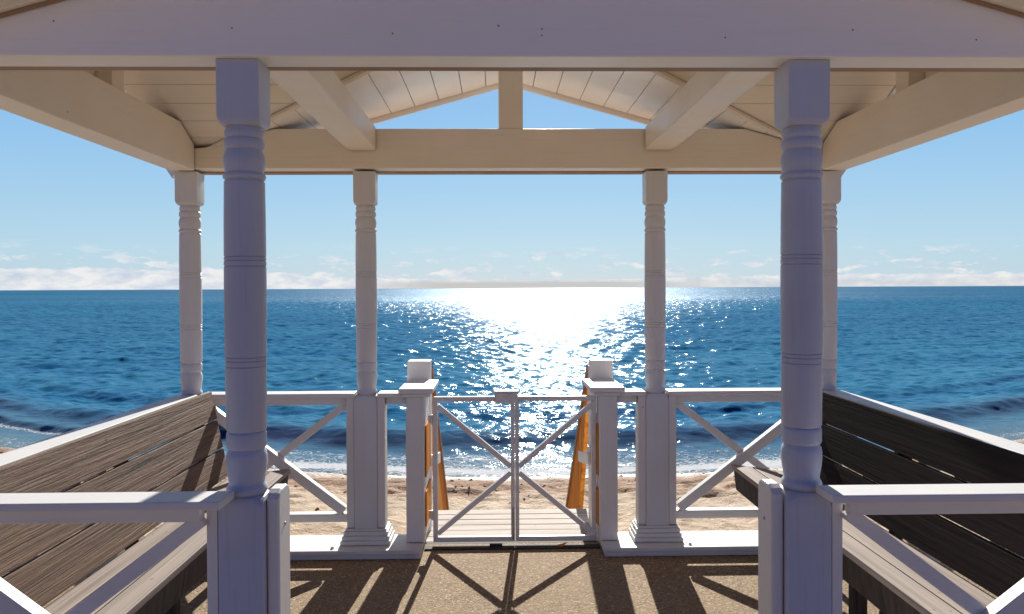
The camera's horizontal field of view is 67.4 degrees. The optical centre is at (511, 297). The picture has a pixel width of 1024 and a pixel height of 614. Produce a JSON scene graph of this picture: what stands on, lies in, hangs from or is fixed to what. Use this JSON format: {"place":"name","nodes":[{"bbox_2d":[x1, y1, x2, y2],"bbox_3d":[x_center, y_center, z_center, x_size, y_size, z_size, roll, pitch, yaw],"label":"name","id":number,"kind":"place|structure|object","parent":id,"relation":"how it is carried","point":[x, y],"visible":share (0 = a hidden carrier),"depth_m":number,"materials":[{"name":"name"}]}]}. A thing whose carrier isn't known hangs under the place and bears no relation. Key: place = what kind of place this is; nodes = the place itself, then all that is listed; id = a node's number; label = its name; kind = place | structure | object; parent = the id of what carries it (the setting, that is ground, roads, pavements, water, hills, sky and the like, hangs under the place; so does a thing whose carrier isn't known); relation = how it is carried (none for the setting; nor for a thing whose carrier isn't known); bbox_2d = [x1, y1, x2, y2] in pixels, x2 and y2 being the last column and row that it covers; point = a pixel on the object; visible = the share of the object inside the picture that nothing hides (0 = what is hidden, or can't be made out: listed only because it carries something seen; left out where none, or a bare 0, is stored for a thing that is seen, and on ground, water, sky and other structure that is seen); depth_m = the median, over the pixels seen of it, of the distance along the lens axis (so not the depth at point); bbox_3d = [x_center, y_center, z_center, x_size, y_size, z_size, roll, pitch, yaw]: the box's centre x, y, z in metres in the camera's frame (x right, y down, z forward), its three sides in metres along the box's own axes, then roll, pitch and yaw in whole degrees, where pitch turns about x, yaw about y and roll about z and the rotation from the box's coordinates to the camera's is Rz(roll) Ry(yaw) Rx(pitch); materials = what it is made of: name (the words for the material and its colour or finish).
{"place":"outdoors","nodes":[
{"label":"outdoors","id":0,"kind":"place"},
{"bbox_2d":[0,286,1023,476],"bbox_3d":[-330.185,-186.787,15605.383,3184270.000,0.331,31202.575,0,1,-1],"label":"sea","id":1,"kind":"structure","parent":0,"point":[70,360],"depth_m":27.23,"materials":[{"name":"liquid"}]},
{"bbox_2d":[0,439,1023,576],"bbox_3d":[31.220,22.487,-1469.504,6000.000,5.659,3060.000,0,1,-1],"label":"sand","id":2,"kind":"structure","parent":0,"point":[724,493],"depth_m":8.33,"materials":[{"name":"beige sand"}]},
{"bbox_2d":[0,451,940,509],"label":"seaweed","id":3,"kind":"object","parent":2,"relation":"on","point":[317,508],"visible":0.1,"depth_m":9.20,"materials":[{"name":"plant"}]},
{"bbox_2d":[407,358,612,549],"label":"beach steps","id":4,"kind":"structure","parent":2,"relation":"on","point":[531,522],"depth_m":5.30,"materials":[{"name":"white wood"}]},
{"bbox_2d":[0,90,1023,289],"label":"sky","id":5,"kind":"structure","parent":0,"point":[76,213],"materials":[{"name":"blue"}]},
{"bbox_2d":[42,539,997,613],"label":"path","id":6,"kind":"structure","parent":0,"point":[553,581],"depth_m":4.19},
{"bbox_2d":[0,392,290,613],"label":"bench","id":7,"kind":"object","parent":6,"relation":"on","point":[165,584],"visible":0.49,"depth_m":3.12,"materials":[{"name":"wood"}]},
{"bbox_2d":[0,0,1023,613],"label":"gazebo","id":8,"kind":"object","parent":6,"relation":"on","point":[810,100],"visible":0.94,"depth_m":2.50,"materials":[{"name":"white wood"}]},
{"bbox_2d":[428,390,518,546],"bbox_3d":[-0.240,1.070,4.807,0.570,0.976,0.075,0,1,-1],"label":"gate leaf","id":9,"kind":"object","parent":8,"relation":"attached to","point":[505,396],"visible":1,"depth_m":4.80,"materials":[{"name":"white wood"}]},
{"bbox_2d":[515,395,597,540],"bbox_3d":[0.274,1.074,4.827,0.570,0.912,0.043,0,1,-1],"label":"gate leaf","id":10,"kind":"object","parent":8,"relation":"attached to","point":[592,531],"visible":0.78,"depth_m":4.81,"materials":[{"name":"white wood"}]},
{"bbox_2d":[732,391,1023,613],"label":"bench","id":11,"kind":"object","parent":6,"relation":"on","point":[882,580],"visible":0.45,"depth_m":3.14,"materials":[{"name":"wood"}]}
]}

